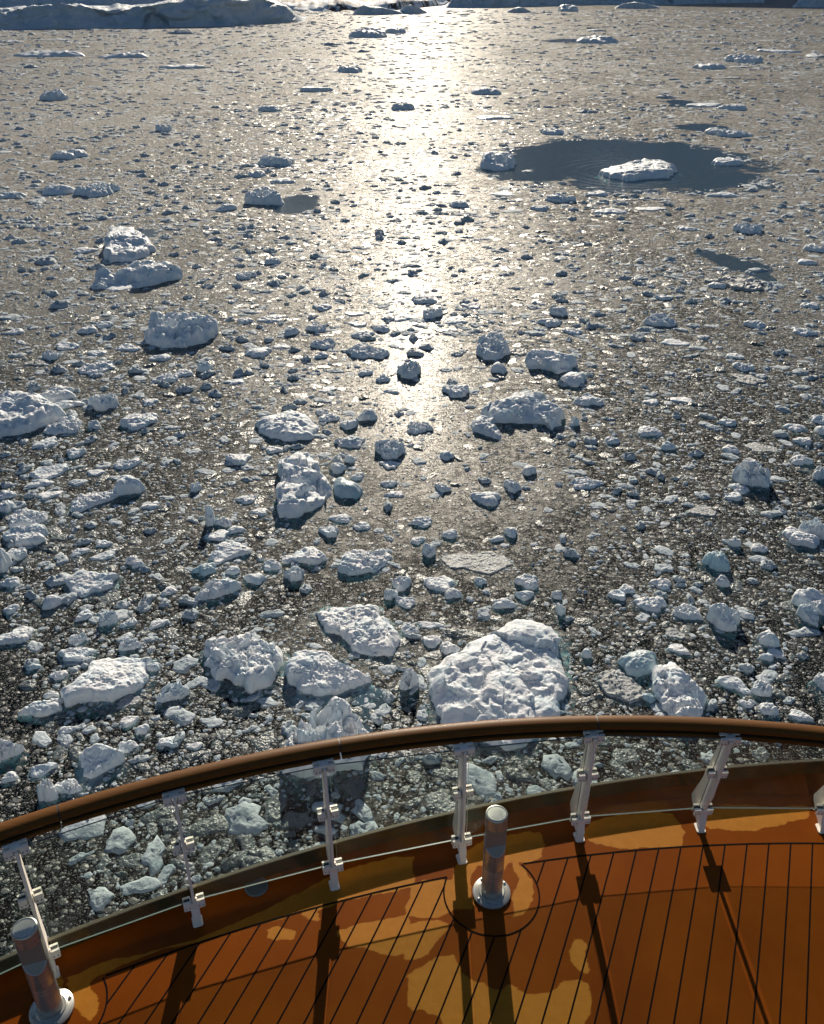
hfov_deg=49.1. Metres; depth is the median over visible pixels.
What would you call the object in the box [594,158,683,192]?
ice floe
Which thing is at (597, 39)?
ice floe
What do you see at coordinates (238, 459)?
ice floe
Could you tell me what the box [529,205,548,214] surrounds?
ice floe
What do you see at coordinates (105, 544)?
ice floe
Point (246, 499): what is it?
ice floe
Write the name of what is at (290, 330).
ice floe
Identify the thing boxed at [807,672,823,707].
ice floe
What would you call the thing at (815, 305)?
ice floe
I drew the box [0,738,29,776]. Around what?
ice floe
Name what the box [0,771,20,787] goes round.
ice floe
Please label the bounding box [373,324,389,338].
ice floe
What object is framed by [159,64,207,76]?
ice floe
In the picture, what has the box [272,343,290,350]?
ice floe
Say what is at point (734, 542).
ice floe
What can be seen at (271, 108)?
ice floe
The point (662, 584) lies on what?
ice floe
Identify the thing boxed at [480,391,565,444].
ice floe
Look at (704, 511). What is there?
ice floe
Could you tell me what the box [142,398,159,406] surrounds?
ice floe
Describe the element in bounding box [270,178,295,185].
ice floe
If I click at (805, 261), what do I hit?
ice floe
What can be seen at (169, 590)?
ice floe
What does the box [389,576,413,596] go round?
ice floe
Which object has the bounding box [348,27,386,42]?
ice floe
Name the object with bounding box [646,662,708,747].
ice floe
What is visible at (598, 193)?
ice floe
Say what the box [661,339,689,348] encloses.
ice floe
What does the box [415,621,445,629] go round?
ice floe
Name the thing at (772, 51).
ice floe
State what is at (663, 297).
ice floe
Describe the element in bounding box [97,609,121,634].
ice floe
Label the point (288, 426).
ice floe
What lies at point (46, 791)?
ice floe
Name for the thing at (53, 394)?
ice floe
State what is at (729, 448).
ice floe
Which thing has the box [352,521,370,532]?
ice floe
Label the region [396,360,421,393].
ice floe
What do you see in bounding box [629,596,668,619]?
ice floe
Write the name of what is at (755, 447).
ice floe
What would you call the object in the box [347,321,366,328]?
ice floe
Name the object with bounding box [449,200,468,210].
ice floe
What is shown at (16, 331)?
ice floe
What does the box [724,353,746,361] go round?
ice floe
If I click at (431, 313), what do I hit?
ice floe
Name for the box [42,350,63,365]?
ice floe
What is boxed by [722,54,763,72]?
ice floe
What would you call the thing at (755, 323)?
ice floe
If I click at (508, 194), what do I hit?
ice floe
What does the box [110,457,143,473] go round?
ice floe
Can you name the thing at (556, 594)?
ice floe
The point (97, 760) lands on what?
ice floe
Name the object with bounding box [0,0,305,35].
iceberg
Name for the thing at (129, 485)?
ice floe
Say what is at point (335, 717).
ice floe
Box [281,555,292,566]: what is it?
ice floe
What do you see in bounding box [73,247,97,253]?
ice floe
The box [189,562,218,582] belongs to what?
ice floe
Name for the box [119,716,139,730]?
ice floe
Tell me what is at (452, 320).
ice floe
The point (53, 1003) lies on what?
deck bollard
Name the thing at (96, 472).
ice floe
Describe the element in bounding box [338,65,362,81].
ice floe
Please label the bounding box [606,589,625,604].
ice floe
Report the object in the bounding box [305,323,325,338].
ice floe
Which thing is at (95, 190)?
ice floe
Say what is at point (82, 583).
ice floe
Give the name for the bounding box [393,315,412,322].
ice floe
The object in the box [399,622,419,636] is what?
ice floe
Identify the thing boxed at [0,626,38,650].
ice floe
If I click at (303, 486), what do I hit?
ice floe
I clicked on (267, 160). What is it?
ice floe
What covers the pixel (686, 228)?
ice floe
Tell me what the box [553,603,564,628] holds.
ice floe
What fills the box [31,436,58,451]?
ice floe
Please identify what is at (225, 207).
ice floe
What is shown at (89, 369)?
ice floe
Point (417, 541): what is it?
ice floe
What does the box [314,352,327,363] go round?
ice floe
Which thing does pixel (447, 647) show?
ice floe
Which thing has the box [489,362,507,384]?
ice floe
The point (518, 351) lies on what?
ice floe
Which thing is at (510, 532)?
ice floe
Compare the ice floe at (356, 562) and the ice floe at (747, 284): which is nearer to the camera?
the ice floe at (356, 562)
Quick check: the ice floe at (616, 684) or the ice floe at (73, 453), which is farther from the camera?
the ice floe at (73, 453)
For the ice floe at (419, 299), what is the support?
on the sea
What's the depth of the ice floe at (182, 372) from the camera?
59.43 m
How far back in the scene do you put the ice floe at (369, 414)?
53.22 m
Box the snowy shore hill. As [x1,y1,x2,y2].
[270,0,450,11]
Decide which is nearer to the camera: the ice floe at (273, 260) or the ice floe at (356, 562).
the ice floe at (356, 562)
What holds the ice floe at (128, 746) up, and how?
on the sea
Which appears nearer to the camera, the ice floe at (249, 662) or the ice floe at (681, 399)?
the ice floe at (249, 662)
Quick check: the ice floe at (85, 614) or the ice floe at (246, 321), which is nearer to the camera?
the ice floe at (85, 614)
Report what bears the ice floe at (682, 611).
on the sea
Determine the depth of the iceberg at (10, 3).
1344.50 m
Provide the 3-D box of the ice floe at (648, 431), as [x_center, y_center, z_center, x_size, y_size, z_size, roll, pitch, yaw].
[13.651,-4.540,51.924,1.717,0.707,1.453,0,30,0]
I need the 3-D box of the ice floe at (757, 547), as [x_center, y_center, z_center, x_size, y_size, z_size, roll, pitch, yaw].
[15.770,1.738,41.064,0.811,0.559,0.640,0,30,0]
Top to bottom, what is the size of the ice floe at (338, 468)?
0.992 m
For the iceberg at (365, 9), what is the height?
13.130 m
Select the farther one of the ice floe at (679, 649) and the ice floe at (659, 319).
the ice floe at (659, 319)
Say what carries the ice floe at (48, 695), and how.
on the sea
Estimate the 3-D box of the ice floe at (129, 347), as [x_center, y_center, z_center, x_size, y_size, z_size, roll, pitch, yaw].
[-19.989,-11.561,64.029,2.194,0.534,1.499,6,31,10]
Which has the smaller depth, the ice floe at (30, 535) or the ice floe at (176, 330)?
the ice floe at (30, 535)
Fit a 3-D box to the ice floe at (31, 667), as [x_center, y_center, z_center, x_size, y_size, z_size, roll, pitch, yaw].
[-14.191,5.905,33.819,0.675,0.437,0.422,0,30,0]
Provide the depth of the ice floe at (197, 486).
45.71 m
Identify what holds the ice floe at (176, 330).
on the sea
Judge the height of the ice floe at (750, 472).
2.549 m
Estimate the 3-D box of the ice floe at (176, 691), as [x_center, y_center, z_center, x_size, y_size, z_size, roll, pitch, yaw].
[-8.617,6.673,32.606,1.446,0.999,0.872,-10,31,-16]
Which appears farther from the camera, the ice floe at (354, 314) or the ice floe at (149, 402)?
the ice floe at (354, 314)
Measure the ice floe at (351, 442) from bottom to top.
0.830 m
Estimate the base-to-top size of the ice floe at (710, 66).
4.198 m
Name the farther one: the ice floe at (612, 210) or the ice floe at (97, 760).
the ice floe at (612, 210)
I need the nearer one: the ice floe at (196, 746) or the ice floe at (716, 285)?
the ice floe at (196, 746)
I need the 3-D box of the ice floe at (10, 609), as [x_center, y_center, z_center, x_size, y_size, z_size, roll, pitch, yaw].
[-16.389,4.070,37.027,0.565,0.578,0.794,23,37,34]
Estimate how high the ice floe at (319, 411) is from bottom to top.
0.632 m
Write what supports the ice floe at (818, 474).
on the sea
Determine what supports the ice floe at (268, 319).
on the sea
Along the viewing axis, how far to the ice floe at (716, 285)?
76.94 m
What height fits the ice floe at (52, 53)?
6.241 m
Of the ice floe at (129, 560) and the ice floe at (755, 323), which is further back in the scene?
the ice floe at (755, 323)
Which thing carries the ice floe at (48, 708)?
on the sea
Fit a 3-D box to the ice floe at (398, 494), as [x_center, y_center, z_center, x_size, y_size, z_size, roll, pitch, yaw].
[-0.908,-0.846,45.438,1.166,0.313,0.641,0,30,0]
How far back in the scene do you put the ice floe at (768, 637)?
34.90 m
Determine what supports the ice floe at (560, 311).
on the sea
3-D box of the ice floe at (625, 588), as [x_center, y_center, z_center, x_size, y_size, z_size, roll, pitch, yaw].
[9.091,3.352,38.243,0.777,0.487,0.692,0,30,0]
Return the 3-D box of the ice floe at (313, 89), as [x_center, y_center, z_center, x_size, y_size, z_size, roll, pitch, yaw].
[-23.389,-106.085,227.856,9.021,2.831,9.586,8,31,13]
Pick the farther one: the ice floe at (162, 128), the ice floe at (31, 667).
the ice floe at (162, 128)
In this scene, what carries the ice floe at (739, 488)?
on the sea
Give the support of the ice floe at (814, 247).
on the sea
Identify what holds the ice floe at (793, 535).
on the sea
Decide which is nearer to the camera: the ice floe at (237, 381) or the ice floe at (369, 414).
the ice floe at (369, 414)
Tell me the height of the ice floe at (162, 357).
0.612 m
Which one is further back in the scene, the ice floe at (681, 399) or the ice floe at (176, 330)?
the ice floe at (176, 330)
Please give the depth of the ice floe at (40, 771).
29.27 m
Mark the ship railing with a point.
(321, 756)
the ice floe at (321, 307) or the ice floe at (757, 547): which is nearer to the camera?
the ice floe at (757, 547)
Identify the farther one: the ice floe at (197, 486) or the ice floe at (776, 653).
the ice floe at (197, 486)
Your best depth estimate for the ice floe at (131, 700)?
32.17 m
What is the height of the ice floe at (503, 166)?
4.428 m
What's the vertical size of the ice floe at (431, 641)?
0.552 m
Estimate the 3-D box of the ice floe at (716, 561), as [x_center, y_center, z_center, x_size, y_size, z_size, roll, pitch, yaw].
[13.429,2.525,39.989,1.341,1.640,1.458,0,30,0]
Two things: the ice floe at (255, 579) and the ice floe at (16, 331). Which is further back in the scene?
the ice floe at (16, 331)
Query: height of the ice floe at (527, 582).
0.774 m
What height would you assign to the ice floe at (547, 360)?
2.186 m
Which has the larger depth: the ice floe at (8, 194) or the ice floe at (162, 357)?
the ice floe at (8, 194)
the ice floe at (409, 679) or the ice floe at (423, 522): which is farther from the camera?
the ice floe at (423, 522)
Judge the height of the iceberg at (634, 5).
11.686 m
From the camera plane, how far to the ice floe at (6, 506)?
43.91 m
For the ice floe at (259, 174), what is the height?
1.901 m
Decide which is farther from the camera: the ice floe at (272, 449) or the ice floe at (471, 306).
the ice floe at (471, 306)
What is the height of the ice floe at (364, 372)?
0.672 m
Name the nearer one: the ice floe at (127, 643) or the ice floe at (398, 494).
the ice floe at (127, 643)
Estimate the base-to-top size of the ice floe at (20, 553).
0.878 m
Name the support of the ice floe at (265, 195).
on the sea
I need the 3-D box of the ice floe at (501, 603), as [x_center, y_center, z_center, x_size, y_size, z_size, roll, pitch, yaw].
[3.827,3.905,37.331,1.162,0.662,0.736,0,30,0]
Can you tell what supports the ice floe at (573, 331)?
on the sea
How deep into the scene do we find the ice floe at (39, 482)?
46.27 m
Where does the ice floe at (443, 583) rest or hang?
on the sea
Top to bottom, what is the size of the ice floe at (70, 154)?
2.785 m
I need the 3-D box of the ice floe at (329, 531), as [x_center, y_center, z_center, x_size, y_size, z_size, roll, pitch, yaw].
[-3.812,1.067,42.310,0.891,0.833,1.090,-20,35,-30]
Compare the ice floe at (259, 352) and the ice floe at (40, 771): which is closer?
the ice floe at (40, 771)
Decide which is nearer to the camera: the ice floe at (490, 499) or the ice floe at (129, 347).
the ice floe at (490, 499)
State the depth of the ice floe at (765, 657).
34.18 m
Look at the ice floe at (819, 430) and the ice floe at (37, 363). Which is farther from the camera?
the ice floe at (37, 363)
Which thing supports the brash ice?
on the sea
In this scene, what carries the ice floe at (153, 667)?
on the sea
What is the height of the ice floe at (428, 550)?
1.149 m
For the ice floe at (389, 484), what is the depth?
46.23 m
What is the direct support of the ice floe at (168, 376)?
on the sea
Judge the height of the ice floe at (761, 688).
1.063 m
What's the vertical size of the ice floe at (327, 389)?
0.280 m
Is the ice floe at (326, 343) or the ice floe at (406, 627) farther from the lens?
the ice floe at (326, 343)
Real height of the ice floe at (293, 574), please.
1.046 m
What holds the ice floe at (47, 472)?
on the sea
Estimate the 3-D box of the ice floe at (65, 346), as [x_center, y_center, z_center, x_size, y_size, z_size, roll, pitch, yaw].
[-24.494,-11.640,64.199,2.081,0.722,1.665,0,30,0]
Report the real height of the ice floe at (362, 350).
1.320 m
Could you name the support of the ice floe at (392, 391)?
on the sea
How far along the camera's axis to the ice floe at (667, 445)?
49.83 m
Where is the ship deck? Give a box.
[0,759,823,1023]
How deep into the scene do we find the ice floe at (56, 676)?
33.31 m
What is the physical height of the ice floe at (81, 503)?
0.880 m
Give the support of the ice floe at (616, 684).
on the sea
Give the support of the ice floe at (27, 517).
on the sea
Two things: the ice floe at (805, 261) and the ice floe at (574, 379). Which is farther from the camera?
the ice floe at (805, 261)
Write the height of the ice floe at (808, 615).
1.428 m
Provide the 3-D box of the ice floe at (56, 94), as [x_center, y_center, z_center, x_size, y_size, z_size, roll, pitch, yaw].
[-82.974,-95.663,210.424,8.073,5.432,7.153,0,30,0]
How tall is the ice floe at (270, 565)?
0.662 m
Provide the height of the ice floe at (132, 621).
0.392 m
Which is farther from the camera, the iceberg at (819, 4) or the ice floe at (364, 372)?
the iceberg at (819, 4)
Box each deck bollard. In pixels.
[11,917,74,1023]
[472,805,510,908]
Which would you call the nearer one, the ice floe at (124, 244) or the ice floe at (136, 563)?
the ice floe at (136, 563)
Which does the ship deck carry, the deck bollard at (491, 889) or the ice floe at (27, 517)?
the deck bollard at (491, 889)
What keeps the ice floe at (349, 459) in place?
on the sea
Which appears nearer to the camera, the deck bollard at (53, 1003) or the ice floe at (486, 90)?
the deck bollard at (53, 1003)
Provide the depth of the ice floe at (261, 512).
43.73 m
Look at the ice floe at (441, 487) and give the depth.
45.71 m
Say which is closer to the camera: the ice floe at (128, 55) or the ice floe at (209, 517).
the ice floe at (209, 517)
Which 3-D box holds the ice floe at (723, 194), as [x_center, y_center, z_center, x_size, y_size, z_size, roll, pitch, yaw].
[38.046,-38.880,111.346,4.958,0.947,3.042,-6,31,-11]
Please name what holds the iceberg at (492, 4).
on the sea
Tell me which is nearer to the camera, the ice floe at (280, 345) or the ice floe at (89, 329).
the ice floe at (280, 345)
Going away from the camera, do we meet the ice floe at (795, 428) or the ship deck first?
the ship deck
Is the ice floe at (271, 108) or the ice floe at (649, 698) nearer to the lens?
the ice floe at (649, 698)
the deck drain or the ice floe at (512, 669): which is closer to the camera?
the deck drain
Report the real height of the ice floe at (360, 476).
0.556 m
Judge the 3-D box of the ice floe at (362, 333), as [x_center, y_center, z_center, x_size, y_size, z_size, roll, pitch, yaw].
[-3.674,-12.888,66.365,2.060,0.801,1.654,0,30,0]
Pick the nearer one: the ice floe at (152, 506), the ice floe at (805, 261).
the ice floe at (152, 506)
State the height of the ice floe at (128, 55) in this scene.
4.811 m
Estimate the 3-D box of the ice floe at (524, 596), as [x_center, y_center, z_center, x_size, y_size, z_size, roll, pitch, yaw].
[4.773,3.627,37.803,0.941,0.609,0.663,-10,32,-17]
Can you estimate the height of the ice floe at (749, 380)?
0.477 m
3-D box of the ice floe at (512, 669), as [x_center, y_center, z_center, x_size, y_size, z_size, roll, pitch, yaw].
[3.332,6.420,33.241,5.949,1.831,7.935,0,30,0]
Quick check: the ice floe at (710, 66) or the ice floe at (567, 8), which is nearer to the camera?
the ice floe at (710, 66)
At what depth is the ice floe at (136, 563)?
39.69 m
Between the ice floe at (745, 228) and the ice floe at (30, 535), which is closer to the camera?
the ice floe at (30, 535)
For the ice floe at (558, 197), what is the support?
on the sea
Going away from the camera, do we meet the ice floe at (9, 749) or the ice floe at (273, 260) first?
the ice floe at (9, 749)
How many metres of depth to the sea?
64.44 m
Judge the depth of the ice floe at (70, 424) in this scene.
51.82 m
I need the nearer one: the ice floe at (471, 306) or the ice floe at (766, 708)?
the ice floe at (766, 708)
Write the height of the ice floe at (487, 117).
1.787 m
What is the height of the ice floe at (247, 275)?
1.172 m
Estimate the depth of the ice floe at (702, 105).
196.93 m
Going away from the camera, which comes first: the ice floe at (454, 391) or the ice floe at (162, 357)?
the ice floe at (454, 391)
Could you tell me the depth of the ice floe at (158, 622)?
36.06 m
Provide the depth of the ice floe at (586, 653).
34.31 m
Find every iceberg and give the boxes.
[0,0,164,6]
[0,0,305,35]
[353,4,402,16]
[400,5,426,15]
[442,0,764,10]
[507,7,530,16]
[615,2,659,11]
[792,0,823,9]
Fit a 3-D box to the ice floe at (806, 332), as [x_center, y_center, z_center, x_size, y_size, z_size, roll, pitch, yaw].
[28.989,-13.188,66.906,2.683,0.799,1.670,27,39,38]
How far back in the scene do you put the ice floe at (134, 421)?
52.59 m
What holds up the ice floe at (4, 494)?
on the sea
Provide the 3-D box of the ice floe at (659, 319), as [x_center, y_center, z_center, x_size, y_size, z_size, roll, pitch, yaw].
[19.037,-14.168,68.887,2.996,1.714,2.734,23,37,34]
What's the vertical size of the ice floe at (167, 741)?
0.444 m
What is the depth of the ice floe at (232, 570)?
39.21 m
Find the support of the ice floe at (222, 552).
on the sea
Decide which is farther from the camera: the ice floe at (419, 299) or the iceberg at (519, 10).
the iceberg at (519, 10)
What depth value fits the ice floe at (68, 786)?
28.56 m
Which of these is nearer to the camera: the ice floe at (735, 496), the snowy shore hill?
the ice floe at (735, 496)
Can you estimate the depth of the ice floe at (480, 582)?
38.57 m
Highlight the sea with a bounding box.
[0,0,823,956]
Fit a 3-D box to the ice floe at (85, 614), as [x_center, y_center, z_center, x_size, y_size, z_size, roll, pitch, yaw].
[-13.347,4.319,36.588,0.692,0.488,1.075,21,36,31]
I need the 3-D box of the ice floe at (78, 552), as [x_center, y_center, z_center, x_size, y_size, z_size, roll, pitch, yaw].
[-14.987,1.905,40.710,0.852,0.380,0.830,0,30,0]
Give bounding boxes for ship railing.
[0,715,823,978]
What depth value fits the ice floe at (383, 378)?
58.52 m
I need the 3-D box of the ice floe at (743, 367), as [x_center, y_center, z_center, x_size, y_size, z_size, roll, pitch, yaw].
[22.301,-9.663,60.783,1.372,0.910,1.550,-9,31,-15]
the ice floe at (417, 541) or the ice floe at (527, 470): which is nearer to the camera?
the ice floe at (417, 541)
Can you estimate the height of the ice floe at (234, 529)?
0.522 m
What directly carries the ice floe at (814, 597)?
on the sea
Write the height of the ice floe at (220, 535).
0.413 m
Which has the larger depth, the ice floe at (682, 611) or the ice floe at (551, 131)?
the ice floe at (551, 131)
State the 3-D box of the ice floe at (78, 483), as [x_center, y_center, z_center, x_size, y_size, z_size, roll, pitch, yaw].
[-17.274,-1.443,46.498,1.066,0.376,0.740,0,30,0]
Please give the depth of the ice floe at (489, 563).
39.92 m
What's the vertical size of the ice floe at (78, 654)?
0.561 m
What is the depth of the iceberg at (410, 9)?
942.96 m
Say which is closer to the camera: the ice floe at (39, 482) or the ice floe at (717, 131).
the ice floe at (39, 482)
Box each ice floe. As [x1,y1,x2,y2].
[0,191,28,203]
[0,391,66,455]
[0,490,17,501]
[0,500,14,520]
[0,548,17,600]
[0,577,22,593]
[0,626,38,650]
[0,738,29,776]
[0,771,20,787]
[2,523,49,556]
[2,604,21,619]
[5,328,23,337]
[7,509,51,529]
[7,547,29,566]
[13,50,84,67]
[16,697,64,725]
[21,360,48,368]
[24,663,43,674]
[27,479,54,489]
[27,762,62,781]
[30,463,69,480]
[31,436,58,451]
[34,491,66,502]
[36,778,61,825]
[39,89,69,112]
[40,385,77,402]
[41,595,65,619]
[42,184,74,202]
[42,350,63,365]
[42,415,84,443]
[43,691,59,699]
[48,670,70,683]
[51,149,89,169]
[54,400,85,410]
[54,778,86,800]
[55,342,79,352]
[56,647,99,667]
[58,726,78,735]
[60,656,158,719]
[61,569,125,604]
[66,447,87,463]
[66,490,124,519]
[67,633,89,647]
[68,479,88,488]
[69,548,89,557]
[73,183,120,202]
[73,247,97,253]
[73,609,97,626]
[74,360,118,380]
[74,743,134,794]
[76,325,97,336]
[85,350,106,358]
[86,420,103,436]
[86,469,107,477]
[87,260,186,307]
[88,393,121,427]
[88,549,116,562]
[95,540,112,549]
[96,321,113,332]
[97,52,148,64]
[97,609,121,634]
[103,226,159,272]
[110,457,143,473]
[113,475,147,510]
[115,694,143,710]
[117,344,143,354]
[118,740,140,756]
[119,617,137,630]
[119,637,143,656]
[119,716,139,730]
[120,412,159,435]
[124,555,137,568]
[131,559,145,574]
[134,724,150,740]
[139,501,160,511]
[141,311,222,371]
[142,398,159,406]
[146,662,161,675]
[147,353,173,364]
[149,618,171,631]
[151,371,178,387]
[154,681,191,712]
[155,124,172,131]
[156,736,179,750]
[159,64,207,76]
[160,585,177,597]
[174,369,193,379]
[184,742,204,751]
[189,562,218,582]
[190,482,202,496]
[194,577,244,610]
[197,361,212,382]
[197,632,289,711]
[202,529,229,543]
[205,505,215,550]
[206,542,252,566]
[214,516,232,529]
[215,203,236,217]
[221,379,243,385]
[225,453,252,471]
[225,565,241,579]
[227,525,247,537]
[234,495,256,506]
[236,271,257,281]
[237,318,252,327]
[241,573,266,590]
[244,186,285,218]
[244,347,273,360]
[247,170,265,182]
[248,508,268,518]
[255,410,321,452]
[257,155,292,175]
[257,314,284,325]
[258,105,280,113]
[262,559,283,576]
[264,257,281,265]
[264,446,282,456]
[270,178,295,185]
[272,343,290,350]
[272,452,334,535]
[272,696,378,814]
[273,649,382,718]
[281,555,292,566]
[283,326,301,342]
[283,565,305,589]
[290,546,328,571]
[300,86,336,97]
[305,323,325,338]
[308,604,407,670]
[309,338,335,355]
[312,304,331,310]
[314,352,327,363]
[314,408,328,418]
[316,386,337,393]
[317,412,342,425]
[318,525,339,543]
[325,514,354,526]
[328,463,347,477]
[331,435,366,453]
[333,477,365,508]
[336,548,394,584]
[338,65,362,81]
[338,418,360,437]
[343,455,355,471]
[344,311,363,317]
[345,342,390,366]
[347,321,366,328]
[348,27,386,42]
[348,472,365,484]
[350,330,374,342]
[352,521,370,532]
[358,369,373,379]
[358,408,378,431]
[372,439,407,472]
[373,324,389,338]
[375,374,390,385]
[378,460,401,471]
[379,480,400,491]
[382,491,404,498]
[383,388,398,395]
[383,588,397,607]
[385,27,406,40]
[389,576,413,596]
[391,101,414,116]
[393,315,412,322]
[394,597,416,611]
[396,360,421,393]
[397,667,420,706]
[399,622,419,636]
[404,421,437,439]
[409,536,426,547]
[410,294,437,308]
[410,516,432,532]
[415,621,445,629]
[420,575,457,595]
[421,543,436,567]
[421,635,441,651]
[422,619,577,767]
[423,308,442,326]
[433,482,452,497]
[433,551,516,579]
[439,451,453,465]
[440,529,457,543]
[440,641,460,657]
[441,383,469,405]
[442,588,463,604]
[443,317,467,325]
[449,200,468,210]
[460,303,480,311]
[468,492,503,513]
[469,87,501,101]
[470,415,502,448]
[474,331,509,373]
[474,577,486,589]
[475,115,514,124]
[479,151,517,186]
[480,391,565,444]
[489,192,517,198]
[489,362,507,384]
[490,535,504,544]
[491,598,518,614]
[501,527,516,546]
[503,479,521,502]
[509,348,527,356]
[511,574,539,595]
[514,590,534,606]
[521,348,576,386]
[522,465,536,480]
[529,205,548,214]
[537,318,561,331]
[538,128,564,142]
[544,193,577,209]
[549,306,567,322]
[550,590,561,604]
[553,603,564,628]
[558,4,577,15]
[558,372,586,395]
[560,328,582,339]
[567,416,579,435]
[571,476,602,492]
[573,393,605,410]
[575,35,617,52]
[580,648,592,666]
[582,190,608,200]
[591,208,628,218]
[591,669,645,709]
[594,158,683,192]
[603,436,619,449]
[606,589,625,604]
[612,649,658,686]
[619,584,635,597]
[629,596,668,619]
[633,207,666,212]
[635,426,665,440]
[638,312,678,338]
[642,399,658,406]
[642,693,654,707]
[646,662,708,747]
[648,578,671,593]
[654,294,673,303]
[659,441,676,457]
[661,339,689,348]
[664,643,692,658]
[665,627,684,640]
[670,397,693,404]
[670,603,704,624]
[676,225,701,232]
[681,103,721,109]
[685,505,717,519]
[691,63,726,76]
[697,551,730,583]
[701,127,752,145]
[702,192,741,200]
[702,275,765,297]
[703,603,740,654]
[708,282,725,292]
[710,157,743,173]
[714,575,729,596]
[715,419,736,430]
[715,676,751,697]
[718,104,746,116]
[720,444,741,457]
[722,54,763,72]
[722,492,741,505]
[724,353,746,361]
[726,536,740,556]
[727,374,769,388]
[729,222,763,242]
[729,457,770,506]
[729,483,749,498]
[730,362,754,374]
[737,699,753,711]
[739,611,754,622]
[742,320,765,332]
[744,442,779,454]
[747,680,772,704]
[750,543,767,555]
[752,629,780,655]
[754,49,806,59]
[757,653,774,666]
[757,702,780,721]
[766,648,786,660]
[777,526,821,555]
[780,423,808,434]
[785,587,823,627]
[787,709,813,723]
[788,454,814,471]
[790,327,817,340]
[791,437,810,451]
[793,604,818,640]
[797,259,817,266]
[798,517,823,558]
[800,302,820,308]
[801,243,823,254]
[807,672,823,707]
[809,466,823,492]
[810,415,823,428]
[812,426,823,442]
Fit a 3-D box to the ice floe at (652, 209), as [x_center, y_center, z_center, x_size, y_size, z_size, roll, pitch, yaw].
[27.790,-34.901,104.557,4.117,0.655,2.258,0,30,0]
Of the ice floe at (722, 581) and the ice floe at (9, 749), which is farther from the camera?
the ice floe at (722, 581)
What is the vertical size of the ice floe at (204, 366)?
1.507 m
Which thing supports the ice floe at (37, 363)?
on the sea
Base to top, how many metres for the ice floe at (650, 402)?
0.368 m
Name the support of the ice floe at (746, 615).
on the sea
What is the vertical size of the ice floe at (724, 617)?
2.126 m
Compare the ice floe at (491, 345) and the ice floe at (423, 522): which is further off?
the ice floe at (491, 345)
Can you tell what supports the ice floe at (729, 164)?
on the sea
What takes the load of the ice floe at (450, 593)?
on the sea
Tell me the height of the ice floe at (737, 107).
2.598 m
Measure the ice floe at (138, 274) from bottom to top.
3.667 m
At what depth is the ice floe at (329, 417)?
53.21 m
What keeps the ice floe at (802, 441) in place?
on the sea
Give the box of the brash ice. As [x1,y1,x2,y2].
[0,9,823,916]
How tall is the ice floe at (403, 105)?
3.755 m
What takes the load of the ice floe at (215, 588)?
on the sea
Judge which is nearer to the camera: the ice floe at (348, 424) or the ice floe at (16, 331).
the ice floe at (348, 424)
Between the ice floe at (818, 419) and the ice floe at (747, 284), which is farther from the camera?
the ice floe at (747, 284)
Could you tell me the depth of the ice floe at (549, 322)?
68.33 m
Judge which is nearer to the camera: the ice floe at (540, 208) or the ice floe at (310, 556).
the ice floe at (310, 556)
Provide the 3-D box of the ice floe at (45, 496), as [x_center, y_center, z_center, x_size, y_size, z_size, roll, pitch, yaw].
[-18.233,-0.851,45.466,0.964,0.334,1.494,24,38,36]
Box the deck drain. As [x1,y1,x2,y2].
[244,877,267,896]
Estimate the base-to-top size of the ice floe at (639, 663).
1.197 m
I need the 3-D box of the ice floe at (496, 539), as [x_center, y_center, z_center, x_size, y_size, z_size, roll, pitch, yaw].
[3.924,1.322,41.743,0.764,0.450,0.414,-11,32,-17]
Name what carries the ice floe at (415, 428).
on the sea
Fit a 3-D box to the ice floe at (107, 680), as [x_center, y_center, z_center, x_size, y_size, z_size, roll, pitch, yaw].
[-11.232,6.387,33.269,3.570,1.456,3.212,0,30,0]
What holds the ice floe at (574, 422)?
on the sea
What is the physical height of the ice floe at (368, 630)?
1.074 m
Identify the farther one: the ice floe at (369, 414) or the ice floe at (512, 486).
the ice floe at (369, 414)
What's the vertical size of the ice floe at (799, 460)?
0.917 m
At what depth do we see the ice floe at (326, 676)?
32.87 m
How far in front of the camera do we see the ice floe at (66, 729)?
30.87 m
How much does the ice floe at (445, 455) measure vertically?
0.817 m
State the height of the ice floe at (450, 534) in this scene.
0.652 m
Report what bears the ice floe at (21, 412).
on the sea
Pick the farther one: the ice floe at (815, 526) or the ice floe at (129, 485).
the ice floe at (129, 485)
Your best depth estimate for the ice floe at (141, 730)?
30.81 m
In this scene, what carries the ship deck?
on the ship hull
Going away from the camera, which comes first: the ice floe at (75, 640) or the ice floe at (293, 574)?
the ice floe at (75, 640)
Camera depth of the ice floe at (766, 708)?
31.60 m
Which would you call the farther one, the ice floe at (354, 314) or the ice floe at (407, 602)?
the ice floe at (354, 314)
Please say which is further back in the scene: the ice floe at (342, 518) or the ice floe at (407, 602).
the ice floe at (342, 518)
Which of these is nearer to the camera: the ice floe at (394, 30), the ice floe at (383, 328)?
the ice floe at (383, 328)
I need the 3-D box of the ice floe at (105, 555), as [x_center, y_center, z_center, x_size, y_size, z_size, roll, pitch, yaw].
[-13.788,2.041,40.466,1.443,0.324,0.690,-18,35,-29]
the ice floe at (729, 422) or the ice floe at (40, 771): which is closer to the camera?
the ice floe at (40, 771)
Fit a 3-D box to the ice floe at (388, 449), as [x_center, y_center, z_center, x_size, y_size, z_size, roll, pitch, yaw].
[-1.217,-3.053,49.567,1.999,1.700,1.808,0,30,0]
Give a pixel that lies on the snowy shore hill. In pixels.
(326, 5)
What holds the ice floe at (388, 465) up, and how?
on the sea
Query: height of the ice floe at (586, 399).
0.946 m
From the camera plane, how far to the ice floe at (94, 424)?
52.27 m
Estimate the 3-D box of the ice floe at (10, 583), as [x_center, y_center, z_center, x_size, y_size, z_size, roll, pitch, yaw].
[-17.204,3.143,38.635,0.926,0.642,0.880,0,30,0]
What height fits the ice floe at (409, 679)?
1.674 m
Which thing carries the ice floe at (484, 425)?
on the sea

